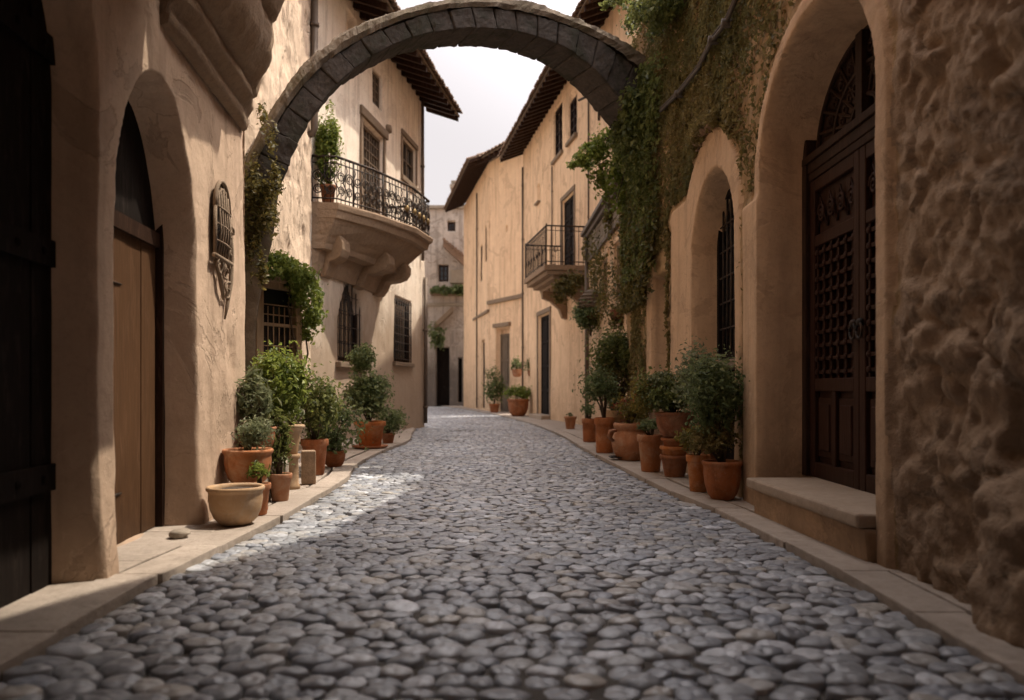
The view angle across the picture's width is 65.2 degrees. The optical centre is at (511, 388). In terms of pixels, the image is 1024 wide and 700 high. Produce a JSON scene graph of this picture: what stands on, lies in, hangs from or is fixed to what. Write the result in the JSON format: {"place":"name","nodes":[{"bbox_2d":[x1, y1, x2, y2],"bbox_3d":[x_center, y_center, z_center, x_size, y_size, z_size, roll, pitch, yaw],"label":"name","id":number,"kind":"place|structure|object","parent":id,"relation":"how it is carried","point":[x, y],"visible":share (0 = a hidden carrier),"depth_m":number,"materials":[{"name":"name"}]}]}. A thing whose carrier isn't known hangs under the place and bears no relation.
{"place":"outdoors","nodes":[
{"label":"outdoors","id":0,"kind":"place"},
{"bbox_2d":[0,427,415,681],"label":"pavement","id":1,"kind":"structure","parent":0,"point":[38,622],"depth_m":4.23,"materials":[{"name":"stone"}]},
{"bbox_2d":[169,528,189,538],"bbox_3d":[-2.160,0.940,5.201,0.128,0.062,0.155,0,0,0],"label":"stone","id":2,"kind":"object","parent":1,"relation":"on","point":[179,533],"visible":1,"depth_m":5.15,"materials":[{"name":"beige stone"}]},
{"bbox_2d":[205,483,264,525],"bbox_3d":[-1.975,0.829,5.721,0.404,0.270,0.402,0,0,0],"label":"clay bowl","id":3,"kind":"object","parent":1,"relation":"on","point":[234,504],"visible":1,"depth_m":5.58,"materials":[{"name":"ceramic"}]},
{"bbox_2d":[222,412,278,482],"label":"potted plant","id":4,"kind":"object","parent":1,"relation":"on","point":[237,460],"visible":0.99,"depth_m":6.22,"materials":[{"name":"green plant"}]},
{"bbox_2d":[245,459,271,515],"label":"potted plant","id":5,"kind":"object","parent":1,"relation":"on","point":[259,467],"visible":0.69,"depth_m":6.11,"materials":[{"name":"green plant"}]},
{"bbox_2d":[264,468,270,500],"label":"stone block","id":6,"kind":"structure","parent":1,"relation":"on","point":[267,480],"depth_m":6.85,"materials":[{"name":"beige stone"}]},
{"bbox_2d":[235,365,281,447],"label":"potted plant","id":7,"kind":"object","parent":6,"relation":"on","point":[250,403],"visible":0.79,"depth_m":6.77,"materials":[{"name":"green plant"}]},
{"bbox_2d":[245,0,318,450],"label":"rough plaster house","id":8,"kind":"structure","parent":1,"relation":"on","point":[295,24],"depth_m":11.39,"materials":[{"name":"beige paint"}]},
{"bbox_2d":[255,275,306,363],"bbox_3d":[-2.914,-0.850,9.861,0.536,1.100,0.929,0,0,26],"label":"window","id":9,"kind":"structure","parent":8,"relation":"in","point":[273,321],"depth_m":9.83,"materials":[{"name":"black metal"}]},
{"bbox_2d":[266,249,328,420],"bbox_3d":[-2.638,-0.626,9.817,0.642,2.074,1.433,0,0,8],"label":"creeper","id":10,"kind":"object","parent":8,"relation":"attached to","point":[298,278],"depth_m":9.84,"materials":[{"name":"green plant"}]},
{"bbox_2d":[270,397,295,501],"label":"potted plant","id":11,"kind":"object","parent":1,"relation":"on","point":[280,480],"visible":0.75,"depth_m":6.88,"materials":[{"name":"green plant"}]},
{"bbox_2d":[283,453,299,489],"bbox_3d":[-2.130,0.796,7.720,0.170,0.335,0.170,0,0,0],"label":"clay pedestal","id":12,"kind":"object","parent":1,"relation":"on","point":[294,482],"visible":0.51,"depth_m":7.67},
{"bbox_2d":[284,407,304,453],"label":"potted plant","id":13,"kind":"object","parent":12,"relation":"on","point":[297,432],"visible":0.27,"depth_m":7.67,"materials":[{"name":"green plant"}]},
{"bbox_2d":[301,450,315,484],"bbox_3d":[-2.060,0.794,8.100,0.140,0.340,0.140,0,0,-17],"label":"stone block","id":14,"kind":"object","parent":1,"relation":"on","point":[308,467],"depth_m":8.04,"materials":[{"name":"beige stone"}]},
{"bbox_2d":[290,357,351,474],"bbox_3d":[-2.234,0.295,9.031,0.754,1.337,0.780,0,0,21],"label":"potted plant","id":15,"kind":"object","parent":1,"relation":"on","point":[325,406],"visible":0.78,"depth_m":8.91,"materials":[{"name":"green plant"}]},
{"bbox_2d":[299,386,379,466],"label":"potted plant","id":16,"kind":"object","parent":1,"relation":"on","point":[336,457],"visible":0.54,"depth_m":9.81,"materials":[{"name":"green plant"}]},
{"bbox_2d":[341,342,394,448],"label":"potted plant","id":17,"kind":"object","parent":1,"relation":"on","point":[369,390],"visible":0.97,"depth_m":12.80,"materials":[{"name":"green plant"}]},
{"bbox_2d":[309,0,462,438],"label":"building","id":18,"kind":"structure","parent":1,"relation":"on","point":[371,239],"depth_m":16.07,"materials":[{"name":"paint"}]},
{"bbox_2d":[314,99,344,201],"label":"potted plant","id":19,"kind":"object","parent":18,"relation":"on","point":[327,140],"visible":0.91,"depth_m":13.65,"materials":[{"name":"green plant"}]},
{"bbox_2d":[337,284,360,360],"bbox_3d":[-3.180,-1.325,15.433,0.306,1.570,1.233,0,0,0],"label":"window","id":20,"kind":"structure","parent":18,"relation":"in","point":[347,329],"depth_m":15.51,"materials":[{"name":"black metal"}]},
{"bbox_2d":[363,124,379,213],"bbox_3d":[-3.003,-4.310,16.761,0.252,2.180,1.320,0,0,0],"label":"door","id":21,"kind":"structure","parent":18,"relation":"in","point":[371,144],"depth_m":16.91,"materials":[{"name":"grey wood"}]},
{"bbox_2d":[372,70,378,108],"bbox_3d":[-2.948,-6.375,17.062,0.060,0.690,0.572,0,0,8],"label":"window","id":22,"kind":"structure","parent":18,"relation":"in","point":[375,80],"depth_m":17.14,"materials":[{"name":"grey wood"}]},
{"bbox_2d":[393,297,411,361],"bbox_3d":[-2.629,-1.370,18.983,0.334,1.460,1.427,0,0,0],"label":"window","id":23,"kind":"structure","parent":18,"relation":"in","point":[401,352],"depth_m":19.04,"materials":[{"name":"black metal"}]},
{"bbox_2d":[403,140,412,182],"bbox_3d":[-2.589,-5.525,19.511,0.222,0.890,1.119,0,0,0],"label":"window","id":24,"kind":"structure","parent":18,"relation":"in","point":[407,151],"depth_m":19.73,"materials":[{"name":"grey wood"}]},
{"bbox_2d":[401,128,418,192],"bbox_3d":[-2.495,-5.525,19.497,0.090,1.190,1.402,0,0,8],"label":"window frame","id":25,"kind":"structure","parent":18,"relation":"in","point":[403,133],"depth_m":19.33,"materials":[{"name":"stone"}]},
{"bbox_2d":[375,402,409,442],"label":"potted plant","id":26,"kind":"object","parent":1,"relation":"on","point":[394,419],"visible":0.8,"depth_m":14.12,"materials":[{"name":"green plant"}]},
{"bbox_2d":[245,0,645,420],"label":"stone arch","id":27,"kind":"structure","parent":1,"relation":"on","point":[595,66],"depth_m":10.08,"materials":[{"name":"grey stone"}]},
{"bbox_2d":[245,102,285,289],"bbox_3d":[-2.765,-2.141,8.858,0.527,2.104,0.500,0,0,0],"label":"pier ivy","id":28,"kind":"object","parent":27,"relation":"attached to","point":[257,189],"visible":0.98,"depth_m":8.84,"materials":[{"name":"green plant"}]},
{"bbox_2d":[602,46,667,287],"bbox_3d":[1.801,-3.041,11.380,0.895,2.984,2.726,0,0,-16],"label":"hanging ivy","id":29,"kind":"object","parent":27,"relation":"attached to","point":[632,135],"visible":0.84,"depth_m":10.92,"materials":[{"name":"green plant"}]},
{"bbox_2d":[565,123,629,217],"bbox_3d":[1.464,-3.377,12.460,0.757,1.438,1.773,0,0,-42],"label":"ivy spray","id":30,"kind":"object","parent":29,"relation":"attached to","point":[595,148],"visible":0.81,"depth_m":12.41,"materials":[{"name":"green plant"}]},
{"bbox_2d":[271,460,288,472],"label":"stone block","id":31,"kind":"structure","parent":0,"point":[286,468],"depth_m":7.22,"materials":[{"name":"beige stone"}]},
{"bbox_2d":[245,340,312,441],"bbox_3d":[-2.136,0.100,7.410,0.634,1.124,0.611,0,0,39],"label":"potted plant","id":32,"kind":"object","parent":31,"relation":"on","point":[287,379],"visible":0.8,"depth_m":7.32,"materials":[{"name":"green plant"}]},
{"bbox_2d":[396,0,579,204],"label":"sky","id":33,"kind":"structure","parent":0,"point":[491,88],"materials":[{"name":"white"}]},
{"bbox_2d":[0,406,1023,699],"bbox_3d":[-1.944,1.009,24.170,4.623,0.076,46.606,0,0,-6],"label":"street","id":34,"kind":"structure","parent":0,"point":[430,554],"depth_m":3.63,"materials":[{"name":"grey stone"}]},
{"bbox_2d":[424,180,463,405],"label":"white house","id":35,"kind":"structure","parent":34,"relation":"on","point":[443,258],"depth_m":45.50,"materials":[{"name":"paint"}]},
{"bbox_2d":[428,321,446,350],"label":"doorway creeper","id":36,"kind":"object","parent":35,"relation":"attached to","point":[438,340],"visible":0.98,"depth_m":44.55,"materials":[{"name":"green plant"}]},
{"bbox_2d":[437,348,448,404],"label":"door","id":37,"kind":"structure","parent":35,"relation":"in","point":[442,356],"depth_m":45.85,"materials":[{"name":"brown wood"}]},
{"bbox_2d":[439,265,447,281],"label":"window","id":38,"kind":"structure","parent":35,"relation":"in","point":[443,269],"depth_m":45.71,"materials":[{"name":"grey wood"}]},
{"bbox_2d":[429,283,463,296],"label":"ledge plant","id":39,"kind":"object","parent":35,"relation":"on","point":[456,289],"visible":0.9,"depth_m":44.50,"materials":[{"name":"green plant"}]},
{"bbox_2d":[448,223,454,230],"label":"window","id":40,"kind":"structure","parent":35,"relation":"in","point":[451,226],"depth_m":45.65,"materials":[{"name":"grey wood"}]},
{"bbox_2d":[459,359,461,401],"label":"door","id":41,"kind":"structure","parent":35,"relation":"in","point":[460,360],"depth_m":45.80,"materials":[{"name":"brown wood"}]},
{"bbox_2d":[441,405,1023,684],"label":"pavement","id":42,"kind":"structure","parent":0,"point":[946,617],"depth_m":4.28,"materials":[{"name":"stone"}]},
{"bbox_2d":[443,140,523,411],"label":"apricot house","id":43,"kind":"structure","parent":42,"relation":"on","point":[487,188],"depth_m":34.28,"materials":[{"name":"paint"}]},
{"bbox_2d":[481,245,482,280],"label":"window","id":44,"kind":"structure","parent":43,"relation":"in","point":[482,245],"depth_m":36.92,"materials":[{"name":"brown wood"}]},
{"bbox_2d":[483,342,484,407],"bbox_3d":[-1.185,-0.600,36.044,0.085,3.000,0.898,0,0,-11],"label":"door","id":45,"kind":"structure","parent":43,"relation":"in","point":[484,342],"depth_m":36.40,"materials":[{"name":"brown wood"}]},
{"bbox_2d":[486,227,486,260],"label":"window","id":46,"kind":"structure","parent":43,"relation":"in","point":[486,227],"depth_m":35.56,"materials":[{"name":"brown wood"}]},
{"bbox_2d":[500,333,509,411],"bbox_3d":[-0.191,-0.675,33.496,0.085,3.250,1.097,0,0,-29],"label":"door","id":47,"kind":"structure","parent":43,"relation":"in","point":[504,338],"depth_m":33.59,"materials":[{"name":"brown wood"}]},
{"bbox_2d":[508,355,523,376],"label":"potted plant","id":48,"kind":"object","parent":43,"relation":"attached to","point":[516,371],"visible":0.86,"depth_m":30.86,"materials":[{"name":"green plant"}]},
{"bbox_2d":[480,365,506,411],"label":"potted plant","id":49,"kind":"object","parent":42,"relation":"on","point":[495,388],"visible":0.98,"depth_m":32.54,"materials":[{"name":"green plant"}]},
{"bbox_2d":[501,384,531,415],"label":"potted plant","id":50,"kind":"object","parent":42,"relation":"on","point":[517,406],"visible":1,"depth_m":28.07,"materials":[{"name":"green plant"}]},
{"bbox_2d":[498,0,641,424],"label":"ochre house","id":51,"kind":"structure","parent":42,"relation":"on","point":[559,118],"depth_m":23.55,"materials":[{"name":"paint"}]},
{"bbox_2d":[523,358,529,375],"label":"potted plant","id":52,"kind":"object","parent":51,"relation":"attached to","point":[528,368],"visible":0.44,"depth_m":28.56,"materials":[{"name":"green plant"}]},
{"bbox_2d":[541,315,548,414],"bbox_3d":[1.159,-0.750,26.174,0.117,3.300,1.743,0,0,-10],"label":"door","id":53,"kind":"structure","parent":51,"relation":"in","point":[544,320],"depth_m":26.50,"materials":[{"name":"brown wood"}]},
{"bbox_2d":[555,103,562,155],"bbox_3d":[1.456,-7.775,24.086,0.241,1.450,1.067,0,0,0],"label":"window","id":54,"kind":"structure","parent":51,"relation":"in","point":[558,114],"depth_m":24.41,"materials":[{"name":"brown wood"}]},
{"bbox_2d":[548,268,584,304],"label":"balcony creeper","id":55,"kind":"object","parent":51,"relation":"attached to","point":[572,280],"visible":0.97,"depth_m":20.45,"materials":[{"name":"green plant"}]},
{"bbox_2d":[564,195,572,264],"bbox_3d":[1.681,-4.375,22.846,0.117,2.150,1.355,0,0,-10],"label":"door","id":56,"kind":"structure","parent":51,"relation":"in","point":[568,205],"depth_m":23.08,"materials":[{"name":"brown wood"}]},
{"bbox_2d":[570,95,576,136],"bbox_3d":[1.752,-7.575,22.370,0.189,1.050,0.766,0,0,0],"label":"window","id":57,"kind":"structure","parent":51,"relation":"in","point":[573,106],"depth_m":22.52,"materials":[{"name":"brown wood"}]},
{"bbox_2d":[564,413,576,428],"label":"potted plant","id":58,"kind":"object","parent":42,"relation":"on","point":[570,420],"visible":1,"depth_m":19.10,"materials":[{"name":"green plant"}]},
{"bbox_2d":[580,402,596,441],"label":"potted plant","id":59,"kind":"object","parent":42,"relation":"on","point":[589,430],"visible":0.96,"depth_m":14.49,"materials":[{"name":"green plant"}]},
{"bbox_2d":[572,363,622,452],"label":"potted plant","id":60,"kind":"object","parent":42,"relation":"on","point":[596,387],"visible":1,"depth_m":11.99,"materials":[{"name":"green plant"}]},
{"bbox_2d":[580,178,626,417],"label":"terrace house","id":61,"kind":"structure","parent":42,"relation":"on","point":[595,218],"depth_m":17.00,"materials":[{"name":"paint"}]},
{"bbox_2d":[569,288,599,335],"bbox_3d":[1.739,-1.686,17.675,1.026,1.042,0.884,0,0,0],"label":"hanging planter","id":62,"kind":"object","parent":61,"relation":"attached to","point":[584,312],"visible":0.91,"depth_m":17.55,"materials":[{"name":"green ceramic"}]},
{"bbox_2d":[581,178,621,344],"bbox_3d":[1.921,-2.360,16.083,0.541,2.749,6.566,0,0,0],"label":"cornice creeper","id":63,"kind":"object","parent":61,"relation":"attached to","point":[598,271],"visible":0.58,"depth_m":16.02,"materials":[{"name":"green plant"}]},
{"bbox_2d":[603,258,606,311],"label":"window","id":64,"kind":"structure","parent":61,"relation":"in","point":[604,263],"depth_m":17.00,"materials":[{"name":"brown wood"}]},
{"bbox_2d":[598,299,623,333],"bbox_3d":[2.027,-1.275,14.675,0.716,0.790,0.623,0,0,-27],"label":"hanging planter","id":65,"kind":"object","parent":61,"relation":"attached to","point":[615,316],"visible":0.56,"depth_m":14.53,"materials":[{"name":"green ceramic"}]},
{"bbox_2d":[617,244,620,302],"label":"window","id":66,"kind":"structure","parent":61,"relation":"in","point":[618,263],"depth_m":15.20,"materials":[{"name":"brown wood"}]},
{"bbox_2d":[577,320,629,421],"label":"potted plant","id":67,"kind":"object","parent":42,"relation":"on","point":[614,354],"visible":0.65,"depth_m":12.70,"materials":[{"name":"green plant"}]},
{"bbox_2d":[603,395,622,432],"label":"potted plant","id":68,"kind":"object","parent":42,"relation":"on","point":[612,413],"visible":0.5,"depth_m":12.63,"materials":[{"name":"green plant"}]},
{"bbox_2d":[607,391,650,460],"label":"potted plant","id":69,"kind":"object","parent":42,"relation":"on","point":[625,443],"visible":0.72,"depth_m":10.68,"materials":[{"name":"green plant"}]},
{"bbox_2d":[636,415,663,471],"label":"potted plant","id":70,"kind":"object","parent":42,"relation":"on","point":[650,450],"visible":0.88,"depth_m":9.24,"materials":[{"name":"green plant"}]},
{"bbox_2d":[660,437,688,476],"bbox_3d":[1.796,0.751,8.801,0.341,0.425,0.338,0,0,0],"label":"pot stack","id":71,"kind":"object","parent":42,"relation":"on","point":[673,458],"visible":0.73,"depth_m":8.68,"materials":[{"name":"orange ceramic"}]},
{"bbox_2d":[625,365,696,437],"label":"potted plant","id":72,"kind":"object","parent":71,"relation":"on","point":[670,419],"visible":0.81,"depth_m":8.69,"materials":[{"name":"green plant"}]},
{"bbox_2d":[674,424,710,491],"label":"potted plant","id":73,"kind":"object","parent":42,"relation":"on","point":[695,473],"visible":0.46,"depth_m":7.44,"materials":[{"name":"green plant"}]},
{"bbox_2d":[670,335,715,458],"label":"potted plant","id":74,"kind":"object","parent":42,"relation":"on","point":[681,369],"visible":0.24,"depth_m":7.93,"materials":[{"name":"green plant"}]},
{"bbox_2d":[677,338,749,499],"bbox_3d":[1.821,0.261,7.103,0.746,1.405,0.767,0,0,0],"label":"potted plant","id":75,"kind":"object","parent":42,"relation":"on","point":[722,476],"visible":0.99,"depth_m":6.94,"materials":[{"name":"green plant"}]},
{"bbox_2d":[626,0,1023,648],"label":"ivy covered house","id":76,"kind":"structure","parent":42,"relation":"on","point":[874,248],"depth_m":4.44,"materials":[{"name":"brown paint"}]},
{"bbox_2d":[617,157,660,314],"bbox_3d":[1.940,-2.155,11.579,0.585,2.027,2.717,0,0,0],"label":"trailing ivy","id":77,"kind":"object","parent":76,"relation":"attached to","point":[632,295],"visible":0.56,"depth_m":11.14,"materials":[{"name":"green plant"}]},
{"bbox_2d":[598,0,686,42],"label":"roof creeper","id":78,"kind":"object","parent":76,"relation":"attached to","point":[656,14],"visible":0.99,"depth_m":9.81,"materials":[{"name":"green plant"}]},
{"bbox_2d":[627,0,794,468],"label":"dry ivy","id":79,"kind":"object","parent":76,"relation":"attached to","point":[703,110],"visible":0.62,"depth_m":8.77,"materials":[{"name":"plant"}]},
{"bbox_2d":[717,189,734,359],"bbox_3d":[2.315,-1.210,8.150,0.060,1.800,1.580,0,0,0],"label":"window","id":80,"kind":"structure","parent":76,"relation":"in","point":[725,242],"depth_m":8.59,"materials":[{"name":"black metal"}]},
{"bbox_2d":[810,149,859,489],"bbox_3d":[2.421,-0.480,5.974,0.139,2.360,0.908,0,0,0],"label":"door","id":81,"kind":"structure","parent":76,"relation":"in","point":[835,194],"depth_m":5.96,"materials":[{"name":"brown wood"}]},
{"bbox_2d":[855,138,875,494],"bbox_3d":[2.421,-0.480,5.066,0.139,2.360,0.907,0,0,0],"label":"door","id":82,"kind":"structure","parent":76,"relation":"in","point":[867,320],"depth_m":5.43,"materials":[{"name":"brown wood"}]},
{"label":"ground","id":83,"kind":"structure","parent":0,"visible":0},
{"bbox_2d":[0,0,284,608],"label":"stucco house","id":84,"kind":"structure","parent":83,"relation":"on","point":[124,124],"depth_m":4.33,"materials":[{"name":"paint"}]},
{"bbox_2d":[0,0,55,608],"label":"door","id":85,"kind":"structure","parent":84,"relation":"in","point":[27,53],"depth_m":3.72,"materials":[{"name":"brown wood"}]},
{"bbox_2d":[113,228,154,543],"bbox_3d":[-2.435,-0.020,4.927,0.070,1.960,1.305,0,0,-5],"label":"door","id":86,"kind":"structure","parent":84,"relation":"in","point":[133,259],"depth_m":5.19,"materials":[{"name":"brown wood"}]},
{"bbox_2d":[212,180,234,318],"bbox_3d":[-2.242,-1.081,6.242,0.056,1.067,0.557,0,0,-5],"label":"wall plaque","id":87,"kind":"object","parent":84,"relation":"in","point":[223,230],"depth_m":6.20,"materials":[{"name":"metal"}]}
]}

